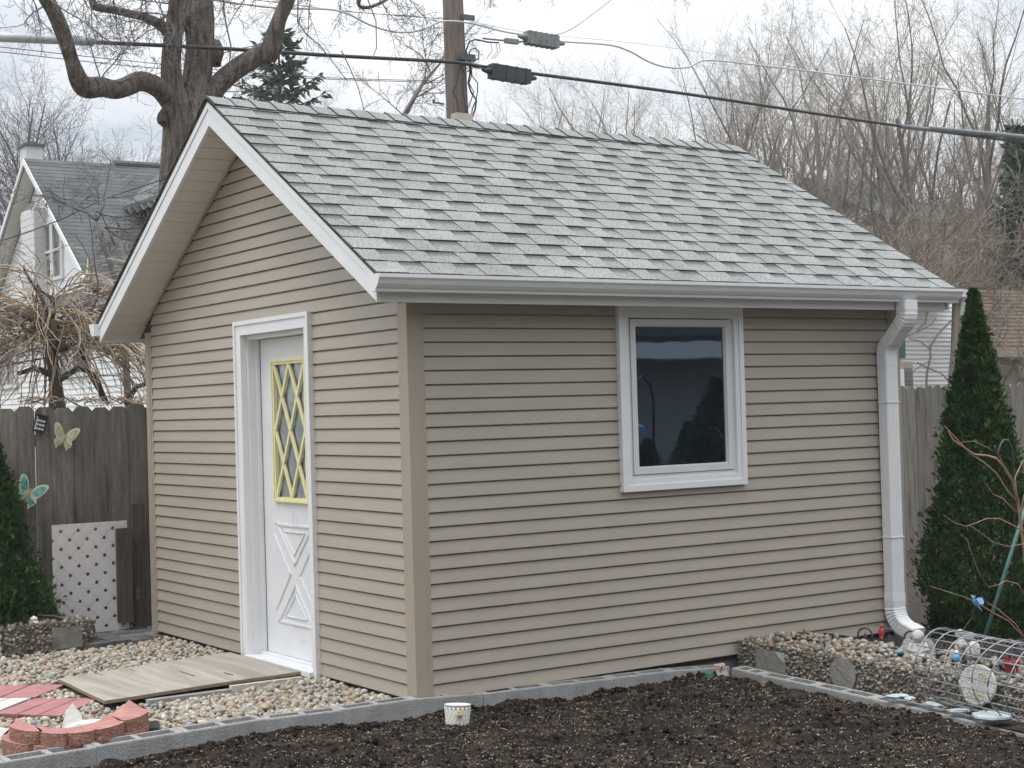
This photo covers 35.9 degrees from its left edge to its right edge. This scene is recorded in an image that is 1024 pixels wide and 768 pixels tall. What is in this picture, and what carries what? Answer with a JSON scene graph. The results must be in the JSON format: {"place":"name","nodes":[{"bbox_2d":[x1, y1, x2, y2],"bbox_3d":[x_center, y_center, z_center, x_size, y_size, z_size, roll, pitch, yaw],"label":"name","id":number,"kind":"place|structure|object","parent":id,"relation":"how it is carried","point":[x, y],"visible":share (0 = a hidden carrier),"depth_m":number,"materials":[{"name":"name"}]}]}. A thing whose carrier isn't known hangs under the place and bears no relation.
{"place":"outdoors","nodes":[
{"label":"outdoors","id":0,"kind":"place"},
{"bbox_2d":[0,0,1023,229],"label":"sky","id":1,"kind":"structure","parent":0,"point":[625,21],"materials":[{"name":"white"}]},
{"bbox_2d":[70,671,1023,767],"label":"soil","id":2,"kind":"structure","parent":0,"point":[582,739],"depth_m":7.60,"materials":[{"name":"soil"}]},
{"bbox_2d":[444,703,470,725],"bbox_3d":[-0.272,1.683,7.958,0.136,0.158,0.136,-1,-1,-34],"label":"flower pot","id":3,"kind":"object","parent":2,"relation":"on","point":[451,710],"visible":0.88,"depth_m":7.90,"materials":[{"name":"white ceramic"}]},
{"bbox_2d":[86,676,1023,767],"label":"bark crumbs","id":4,"kind":"object","parent":2,"relation":"on","point":[574,753],"visible":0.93,"depth_m":7.64,"materials":[{"name":"wood"}]},
{"bbox_2d":[92,675,1019,767],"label":"straw chips","id":5,"kind":"object","parent":2,"relation":"on","point":[644,732],"visible":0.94,"depth_m":7.54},
{"bbox_2d":[131,676,1022,767],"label":"perlite grains","id":6,"kind":"object","parent":2,"relation":"on","point":[641,723],"visible":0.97,"depth_m":7.60},
{"bbox_2d":[730,540,1023,730],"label":"planting bed","id":7,"kind":"object","parent":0,"point":[916,613],"visible":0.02,"depth_m":11.76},
{"bbox_2d":[736,635,824,678],"bbox_3d":[1.613,1.649,9.410,0.225,0.253,0.593,-1,-1,-34],"label":"planter block","id":8,"kind":"object","parent":7,"relation":"on","point":[783,657],"depth_m":9.33,"materials":[{"name":"gravel"}]},
{"bbox_2d":[804,646,891,692],"bbox_3d":[1.913,1.639,8.967,0.229,0.248,0.518,-1,-1,-34],"label":"planter block","id":9,"kind":"object","parent":7,"relation":"on","point":[839,668],"depth_m":8.89,"materials":[{"name":"gravel"}]},
{"bbox_2d":[749,627,1023,683],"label":"planter pebbles","id":10,"kind":"object","parent":7,"relation":"on","point":[881,648],"visible":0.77,"depth_m":9.02,"materials":[{"name":"gravel"}]},
{"bbox_2d":[954,629,980,660],"bbox_3d":[2.449,1.411,8.501,0.089,0.175,0.153,-1,-1,-34],"label":"figurine pair","id":11,"kind":"object","parent":10,"relation":"on","point":[962,649],"visible":0.52,"depth_m":8.47,"materials":[{"name":"white stone"}]},
{"bbox_2d":[786,633,1023,677],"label":"planter soil","id":12,"kind":"structure","parent":7,"relation":"on","point":[899,645],"depth_m":9.42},
{"bbox_2d":[902,629,933,662],"bbox_3d":[2.253,1.456,8.763,0.176,0.188,0.144,-2,-1,14],"label":"angel statue","id":13,"kind":"object","parent":12,"relation":"on","point":[909,647],"visible":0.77,"depth_m":8.74,"materials":[{"name":"white stone"}]},
{"bbox_2d":[868,656,962,703],"bbox_3d":[2.193,1.619,8.550,0.227,0.242,0.514,-1,-1,-34],"label":"planter block","id":14,"kind":"object","parent":7,"relation":"on","point":[889,678],"depth_m":8.51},
{"bbox_2d":[907,287,1023,637],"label":"arborvitae","id":15,"kind":"object","parent":7,"relation":"on","point":[980,397],"visible":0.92,"depth_m":10.67,"materials":[{"name":"green plant"}]},
{"bbox_2d":[910,628,1023,723],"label":"wire roll","id":16,"kind":"object","parent":7,"relation":"on","point":[974,709],"visible":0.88,"depth_m":7.93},
{"bbox_2d":[930,425,1023,637],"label":"bare shrub","id":17,"kind":"object","parent":7,"relation":"on","point":[1014,487],"visible":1,"depth_m":9.53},
{"bbox_2d":[959,664,996,705],"bbox_3d":[2.371,1.532,8.034,0.064,0.208,0.210,-1,-1,-43],"label":"painted stone","id":18,"kind":"object","parent":7,"relation":"on","point":[980,674],"visible":0.83,"depth_m":8.02,"materials":[{"name":"white stone"}]},
{"bbox_2d":[939,669,1023,717],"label":"planter block","id":19,"kind":"object","parent":7,"relation":"on","point":[952,679],"depth_m":8.09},
{"bbox_2d":[980,507,1023,654],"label":"garden pole","id":20,"kind":"object","parent":7,"relation":"on","point":[1003,577],"visible":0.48,"depth_m":9.78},
{"bbox_2d":[994,439,1016,657],"bbox_3d":[3.064,1.037,9.766,0.183,1.396,0.016,-1,-1,-34],"label":"shepherd hook","id":21,"kind":"object","parent":7,"relation":"on","point":[1014,520],"visible":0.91,"depth_m":9.79,"materials":[{"name":"black metal"}]},
{"bbox_2d":[1011,682,1023,719],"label":"planter block","id":22,"kind":"object","parent":7,"relation":"on","point":[1017,694],"depth_m":7.87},
{"bbox_2d":[899,289,967,387],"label":"white sided house","id":23,"kind":"structure","parent":0,"point":[914,352],"depth_m":26.06,"materials":[{"name":"grey"}]},
{"bbox_2d":[900,362,913,387],"bbox_3d":[6.042,0.000,25.090,0.377,0.689,0.587,-1,-1,-34],"label":"air conditioner","id":24,"kind":"object","parent":23,"relation":"attached to","point":[906,373],"visible":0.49,"depth_m":24.87,"materials":[{"name":"white paint"}]},
{"bbox_2d":[907,299,962,385],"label":"climbing stems","id":25,"kind":"object","parent":23,"relation":"attached to","point":[954,321],"visible":0.69,"depth_m":25.69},
{"label":"ground","id":26,"kind":"structure","parent":0,"visible":0},
{"bbox_2d":[0,433,66,632],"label":"arborvitae","id":27,"kind":"object","parent":26,"relation":"on","point":[17,554],"visible":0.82,"depth_m":11.11,"materials":[{"name":"green plant"}]},
{"bbox_2d":[0,744,96,767],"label":"concrete block","id":28,"kind":"object","parent":26,"relation":"on","point":[60,757],"depth_m":7.34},
{"bbox_2d":[0,214,145,418],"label":"weeping vine tree","id":29,"kind":"object","parent":26,"relation":"on","point":[48,326],"visible":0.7,"depth_m":13.30,"materials":[{"name":"plant"}]},
{"bbox_2d":[0,52,157,228],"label":"bare tree","id":30,"kind":"object","parent":26,"relation":"on","point":[54,125],"visible":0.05,"depth_m":65.65,"materials":[{"name":"brown plant"}]},
{"bbox_2d":[0,141,159,500],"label":"white house","id":31,"kind":"structure","parent":26,"relation":"on","point":[20,218],"depth_m":36.68,"materials":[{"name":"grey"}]},
{"bbox_2d":[0,342,17,388],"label":"window","id":32,"kind":"structure","parent":31,"relation":"in","point":[9,385],"depth_m":36.29,"materials":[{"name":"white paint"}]},
{"bbox_2d":[44,221,51,282],"bbox_3d":[-10.902,-3.093,37.064,0.070,1.412,0.754,-1,-1,-34],"label":"window","id":33,"kind":"structure","parent":31,"relation":"in","point":[48,229],"depth_m":37.00,"materials":[{"name":"white paint"}]},
{"bbox_2d":[50,220,63,280],"bbox_3d":[-10.490,-3.114,36.451,0.070,1.412,0.736,-1,-1,-34],"label":"window","id":34,"kind":"structure","parent":31,"relation":"in","point":[57,260],"depth_m":36.49,"materials":[{"name":"white paint"}]},
{"bbox_2d":[0,63,160,225],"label":"bare tree","id":35,"kind":"object","parent":26,"relation":"on","point":[48,154],"visible":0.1,"depth_m":54.36,"materials":[{"name":"brown plant"}]},
{"bbox_2d":[0,43,161,230],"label":"bare tree","id":36,"kind":"object","parent":26,"relation":"on","point":[16,171],"visible":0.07,"depth_m":59.54,"materials":[{"name":"brown plant"}]},
{"bbox_2d":[2,145,166,409],"bbox_3d":[-4.247,-0.169,16.301,1.978,4.556,1.209,-1,-1,-34],"label":"bare sapling","id":37,"kind":"object","parent":26,"relation":"on","point":[103,247],"visible":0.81,"depth_m":16.26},
{"bbox_2d":[90,728,184,765],"bbox_3d":[-1.807,1.792,7.600,0.440,0.197,0.136,-1,-1,-34],"label":"concrete block","id":38,"kind":"object","parent":26,"relation":"on","point":[131,746],"depth_m":7.56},
{"bbox_2d":[0,626,342,752],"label":"gravel base","id":39,"kind":"object","parent":26,"relation":"on","point":[112,706],"visible":0.08,"depth_m":9.26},
{"bbox_2d":[0,684,64,699],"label":"paver","id":40,"kind":"object","parent":39,"relation":"on","point":[23,691],"visible":0.62,"depth_m":9.43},
{"bbox_2d":[0,614,97,658],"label":"planter block","id":41,"kind":"object","parent":39,"relation":"on","point":[48,635],"depth_m":10.95,"materials":[{"name":"gravel"}]},
{"bbox_2d":[0,698,98,720],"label":"paver","id":42,"kind":"object","parent":39,"relation":"on","point":[53,708],"visible":0.77,"depth_m":8.84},
{"bbox_2d":[85,625,165,649],"bbox_3d":[-2.898,1.845,11.492,0.610,0.051,0.738,-1,-1,-34],"label":"concrete paving slab","id":43,"kind":"object","parent":39,"relation":"on","point":[131,633],"visible":0.61,"depth_m":11.35,"materials":[{"name":"concrete"}]},
{"bbox_2d":[51,520,129,631],"bbox_3d":[-3.099,1.438,11.628,0.566,0.830,0.006,-1,-1,-34],"label":"lattice panel","id":44,"kind":"object","parent":43,"relation":"on","point":[87,566],"visible":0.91,"depth_m":11.62,"materials":[{"name":"plastic"}]},
{"bbox_2d":[115,503,146,628],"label":"weathered wooden boards","id":45,"kind":"object","parent":39,"relation":"on","point":[131,575],"visible":0.94,"depth_m":11.76,"materials":[{"name":"brown wood"}]},
{"bbox_2d":[58,652,299,703],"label":"plywood ramp","id":46,"kind":"structure","parent":39,"relation":"on","point":[160,678],"depth_m":9.44,"materials":[{"name":"wood"}]},
{"bbox_2d":[146,688,230,706],"bbox_3d":[-1.838,1.796,8.988,0.495,0.060,0.050,-1,-1,-34],"label":"support timber","id":47,"kind":"object","parent":39,"relation":"on","point":[182,697],"visible":0.5,"depth_m":8.96,"materials":[{"name":"grey wood"}]},
{"bbox_2d":[0,635,391,755],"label":"gravel","id":48,"kind":"structure","parent":39,"relation":"on","point":[321,692],"depth_m":9.06,"materials":[{"name":"gravel"}]},
{"bbox_2d":[1,724,148,754],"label":"edging stone","id":49,"kind":"object","parent":48,"relation":"on","point":[10,746],"visible":0.27,"depth_m":7.58,"materials":[{"name":"red concrete"}]},
{"bbox_2d":[9,700,148,746],"bbox_3d":[-2.117,1.687,7.825,0.710,0.062,0.682,-1,-1,-34],"label":"edging stone","id":50,"kind":"object","parent":49,"relation":"on","point":[128,716],"visible":1,"depth_m":7.58,"materials":[{"name":"red concrete"}]},
{"bbox_2d":[62,703,100,727],"bbox_3d":[-2.179,1.715,7.973,0.275,0.159,0.380,-1,-1,-34],"label":"broken stone","id":51,"kind":"object","parent":48,"relation":"on","point":[73,716],"visible":0.26,"depth_m":8.07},
{"bbox_2d":[229,676,301,694],"bbox_3d":[-1.439,1.780,9.250,0.450,0.078,0.040,-1,-1,-34],"label":"support timber","id":52,"kind":"object","parent":39,"relation":"on","point":[238,687],"visible":0.43,"depth_m":9.21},
{"bbox_2d":[175,715,265,747],"bbox_3d":[-1.446,1.778,7.840,0.431,0.198,0.141,-1,-1,-34],"label":"concrete block","id":53,"kind":"object","parent":26,"relation":"on","point":[204,733],"depth_m":7.80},
{"bbox_2d":[223,28,332,105],"bbox_3d":[-6.004,-2.920,37.907,8.271,11.417,7.827,-2,-1,26],"label":"spruce","id":54,"kind":"object","parent":26,"relation":"on","point":[279,95],"visible":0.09,"depth_m":37.65,"materials":[{"name":"green plant"}]},
{"bbox_2d":[261,707,341,731],"bbox_3d":[-1.065,1.765,8.019,0.394,0.199,0.110,-1,-1,-20],"label":"concrete block","id":55,"kind":"object","parent":26,"relation":"on","point":[320,717],"depth_m":7.99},
{"bbox_2d":[0,0,691,194],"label":"ridged bark tree","id":56,"kind":"object","parent":26,"relation":"on","point":[175,92],"visible":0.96,"depth_m":18.13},
{"bbox_2d":[0,51,442,82],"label":"service wire","id":57,"kind":"object","parent":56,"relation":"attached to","point":[215,72],"visible":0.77,"depth_m":19.67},
{"bbox_2d":[333,696,415,724],"bbox_3d":[-0.712,1.748,8.190,0.423,0.194,0.110,-1,-1,-31],"label":"concrete block","id":58,"kind":"object","parent":26,"relation":"on","point":[392,709],"depth_m":8.16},
{"bbox_2d":[333,1,496,115],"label":"slanting sapling","id":59,"kind":"object","parent":26,"relation":"on","point":[417,91],"visible":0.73,"depth_m":22.57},
{"bbox_2d":[406,692,483,717],"bbox_3d":[-0.365,1.754,8.426,0.454,0.218,0.110,-1,-1,-37],"label":"concrete block","id":60,"kind":"object","parent":26,"relation":"on","point":[424,706],"depth_m":8.35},
{"bbox_2d":[433,0,498,120],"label":"utility pole","id":61,"kind":"object","parent":26,"relation":"on","point":[457,105],"visible":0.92,"depth_m":20.35,"materials":[{"name":"brown wood"}]},
{"bbox_2d":[94,40,1023,143],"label":"power cable","id":62,"kind":"object","parent":61,"relation":"attached to","point":[143,44],"visible":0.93,"depth_m":21.07,"materials":[{"name":"rubber"}]},
{"bbox_2d":[0,33,93,45],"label":"cable sleeve","id":63,"kind":"object","parent":62,"relation":"attached to","point":[19,38],"visible":0.62,"depth_m":17.13,"materials":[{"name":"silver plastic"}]},
{"bbox_2d":[482,63,536,84],"bbox_3d":[-0.033,-4.055,20.675,0.846,0.220,0.140,-1,-1,-34],"label":"splice case","id":64,"kind":"object","parent":62,"relation":"attached to","point":[509,74],"visible":1,"depth_m":20.61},
{"bbox_2d":[900,124,1023,139],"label":"cable sleeve","id":65,"kind":"object","parent":62,"relation":"attached to","point":[964,131],"visible":1,"depth_m":25.54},
{"bbox_2d":[209,0,1023,99],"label":"power cable","id":66,"kind":"object","parent":61,"relation":"attached to","point":[421,29],"visible":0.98,"depth_m":21.80,"materials":[{"name":"rubber"}]},
{"bbox_2d":[517,30,564,49],"bbox_3d":[0.392,-4.574,21.002,0.743,0.194,0.140,-1,-1,-34],"label":"splice case","id":67,"kind":"object","parent":66,"relation":"attached to","point":[536,39],"visible":1,"depth_m":20.94,"materials":[{"name":"grey metal"}]},
{"bbox_2d":[0,382,1023,627],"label":"board fence","id":68,"kind":"object","parent":26,"relation":"on","point":[96,472],"visible":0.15,"depth_m":11.97,"materials":[{"name":"wood"}]},
{"bbox_2d":[18,474,48,508],"bbox_3d":[-3.525,0.786,11.603,0.245,0.265,0.024,-1,-1,-34],"label":"butterfly ornament","id":69,"kind":"object","parent":68,"relation":"attached to","point":[34,494],"visible":0.88,"depth_m":11.59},
{"bbox_2d":[54,422,79,450],"bbox_3d":[-3.316,0.391,11.771,0.199,0.221,0.022,-1,-1,-34],"label":"butterfly ornament","id":70,"kind":"object","parent":68,"relation":"attached to","point":[69,437],"visible":1,"depth_m":11.76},
{"bbox_2d":[479,683,549,705],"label":"concrete block","id":71,"kind":"object","parent":26,"relation":"on","point":[525,692],"depth_m":8.63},
{"bbox_2d":[89,95,963,697],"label":"garden shed","id":72,"kind":"structure","parent":26,"relation":"on","point":[437,407],"depth_m":9.51,"materials":[{"name":"beige plastic"}]},
{"bbox_2d":[232,311,322,677],"bbox_3d":[-1.395,0.665,9.781,0.230,2.160,1.067,-1,-1,-34],"label":"door","id":73,"kind":"structure","parent":72,"relation":"in","point":[278,560],"depth_m":9.95,"materials":[{"name":"white metal"}]},
{"bbox_2d":[614,306,747,491],"bbox_3d":[1.012,0.080,9.429,0.961,1.081,0.065,-1,-1,-34],"label":"window","id":74,"kind":"structure","parent":72,"relation":"in","point":[681,375],"depth_m":9.42,"materials":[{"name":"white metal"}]},
{"bbox_2d":[876,299,924,638],"bbox_3d":[2.527,0.560,10.256,0.120,2.201,0.276,-1,-1,-34],"label":"downspout","id":75,"kind":"object","parent":72,"relation":"attached to","point":[891,341],"visible":0.95,"depth_m":10.28,"materials":[{"name":"white metal"}]},
{"bbox_2d":[541,676,612,700],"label":"concrete block","id":76,"kind":"object","parent":26,"relation":"on","point":[571,689],"depth_m":8.82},
{"bbox_2d":[501,45,661,135],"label":"bare tree","id":77,"kind":"object","parent":26,"relation":"on","point":[560,99],"visible":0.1,"depth_m":84.00,"materials":[{"name":"brown plant"}]},
{"bbox_2d":[512,47,678,135],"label":"bare tree","id":78,"kind":"object","parent":26,"relation":"on","point":[576,89],"visible":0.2,"depth_m":80.56,"materials":[{"name":"brown plant"}]},
{"bbox_2d":[603,668,672,687],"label":"concrete block","id":79,"kind":"object","parent":26,"relation":"on","point":[637,678],"depth_m":9.06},
{"bbox_2d":[539,47,830,156],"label":"bare tree","id":80,"kind":"object","parent":26,"relation":"on","point":[634,115],"visible":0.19,"depth_m":75.32,"materials":[{"name":"brown plant"}]},
{"bbox_2d":[663,665,729,677],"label":"concrete block","id":81,"kind":"object","parent":26,"relation":"on","point":[683,671],"depth_m":9.28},
{"bbox_2d":[620,22,808,183],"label":"bare tree","id":82,"kind":"object","parent":26,"relation":"on","point":[724,95],"visible":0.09,"depth_m":61.40,"materials":[{"name":"brown plant"}]},
{"bbox_2d":[668,55,808,174],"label":"bare tree","id":83,"kind":"object","parent":26,"relation":"on","point":[711,113],"visible":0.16,"depth_m":67.00,"materials":[{"name":"brown plant"}]},
{"bbox_2d":[732,666,768,680],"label":"concrete block","id":84,"kind":"object","parent":26,"relation":"on","point":[752,673],"depth_m":9.23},
{"bbox_2d":[635,0,872,209],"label":"bare tree","id":85,"kind":"object","parent":26,"relation":"on","point":[747,131],"visible":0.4,"depth_m":55.11,"materials":[{"name":"brown plant"}]},
{"bbox_2d":[646,0,908,221],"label":"bare tree","id":86,"kind":"object","parent":26,"relation":"on","point":[819,165],"visible":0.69,"depth_m":52.47,"materials":[{"name":"grey plant"}]},
{"bbox_2d":[757,672,822,692],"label":"concrete block","id":87,"kind":"object","parent":26,"relation":"on","point":[788,682],"depth_m":8.95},
{"bbox_2d":[683,0,908,236],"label":"bare tree","id":88,"kind":"object","parent":26,"relation":"on","point":[791,139],"visible":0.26,"depth_m":60.94,"materials":[{"name":"brown plant"}]},
{"bbox_2d":[711,2,890,219],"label":"bare tree","id":89,"kind":"object","parent":26,"relation":"on","point":[779,170],"visible":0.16,"depth_m":74.62,"materials":[{"name":"brown plant"}]},
{"bbox_2d":[811,683,882,703],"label":"concrete block","id":90,"kind":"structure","parent":26,"relation":"on","point":[845,693],"depth_m":8.59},
{"bbox_2d":[742,0,974,259],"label":"bare tree","id":91,"kind":"object","parent":26,"relation":"on","point":[879,181],"visible":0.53,"depth_m":57.00,"materials":[{"name":"grey plant"}]},
{"bbox_2d":[800,177,958,275],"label":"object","id":92,"kind":"structure","parent":26,"relation":"on","point":[878,204],"depth_m":66.91,"materials":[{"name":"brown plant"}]},
{"bbox_2d":[783,0,996,273],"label":"bare tree","id":93,"kind":"object","parent":26,"relation":"on","point":[891,158],"visible":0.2,"depth_m":68.38,"materials":[{"name":"brown plant"}]},
{"bbox_2d":[769,157,1011,309],"bbox_3d":[8.499,-1.716,42.217,13.401,8.735,11.196,-3,-1,45],"label":"bare bush","id":94,"kind":"object","parent":26,"relation":"on","point":[912,252],"visible":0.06,"depth_m":38.08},
{"bbox_2d":[777,2,1018,251],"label":"bare tree","id":95,"kind":"object","parent":26,"relation":"on","point":[889,112],"visible":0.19,"depth_m":75.77,"materials":[{"name":"brown plant"}]},
{"bbox_2d":[782,0,1021,277],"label":"bare tree","id":96,"kind":"object","parent":26,"relation":"on","point":[905,164],"visible":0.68,"depth_m":54.30,"materials":[{"name":"grey plant"}]},
{"bbox_2d":[869,696,941,713],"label":"concrete block","id":97,"kind":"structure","parent":26,"relation":"on","point":[913,707],"depth_m":8.26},
{"bbox_2d":[814,196,1004,270],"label":"bare bush","id":98,"kind":"object","parent":26,"relation":"on","point":[914,222],"visible":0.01,"depth_m":43.98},
{"bbox_2d":[807,140,1023,287],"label":"bare bush","id":99,"kind":"object","parent":26,"relation":"on","point":[973,221],"visible":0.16,"depth_m":44.21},
{"bbox_2d":[809,157,1023,289],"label":"bare bush","id":100,"kind":"object","parent":26,"relation":"on","point":[960,221],"visible":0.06,"depth_m":49.82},
{"bbox_2d":[825,166,1023,365],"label":"bare bush","id":101,"kind":"object","parent":26,"relation":"on","point":[993,284],"visible":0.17,"depth_m":36.39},
{"bbox_2d":[839,173,1019,326],"bbox_3d":[7.604,-1.243,39.836,9.791,7.640,11.720,-2,-1,9],"label":"bare bush","id":102,"kind":"object","parent":26,"relation":"on","point":[917,237],"visible":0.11,"depth_m":37.24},
{"bbox_2d":[860,170,1023,288],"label":"bare bush","id":103,"kind":"object","parent":26,"relation":"on","point":[910,183],"visible":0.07,"depth_m":44.87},
{"bbox_2d":[864,124,1023,381],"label":"bare bush","id":104,"kind":"object","parent":26,"relation":"on","point":[983,226],"visible":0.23,"depth_m":40.52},
{"bbox_2d":[870,216,1023,385],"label":"bare bush","id":105,"kind":"object","parent":26,"relation":"on","point":[1018,339],"visible":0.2,"depth_m":36.06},
{"bbox_2d":[881,0,1023,281],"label":"bare tree","id":106,"kind":"object","parent":26,"relation":"on","point":[1010,121],"visible":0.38,"depth_m":66.18,"materials":[{"name":"brown plant"}]},
{"bbox_2d":[884,0,1023,287],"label":"bare tree","id":107,"kind":"object","parent":26,"relation":"on","point":[987,151],"visible":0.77,"depth_m":50.98,"materials":[{"name":"brown plant"}]},
{"bbox_2d":[928,708,999,727],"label":"concrete block","id":108,"kind":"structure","parent":26,"relation":"on","point":[966,720],"depth_m":7.92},
{"bbox_2d":[972,711,1011,720],"bbox_3d":[2.362,1.629,7.763,0.194,0.026,0.192,-1,-1,-34],"label":"round plate","id":109,"kind":"object","parent":108,"relation":"on","point":[988,715],"visible":0.94,"depth_m":7.72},
{"bbox_2d":[907,227,1023,352],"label":"bare bush","id":110,"kind":"object","parent":26,"relation":"on","point":[987,283],"visible":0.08,"depth_m":39.24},
{"bbox_2d":[977,120,1023,351],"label":"spruce","id":111,"kind":"object","parent":26,"relation":"on","point":[1010,161],"visible":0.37,"depth_m":43.54,"materials":[{"name":"green plant"}]},
{"bbox_2d":[979,290,1023,385],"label":"tiled garage","id":112,"kind":"structure","parent":26,"relation":"on","point":[1011,379],"depth_m":37.42,"materials":[{"name":"brown"}]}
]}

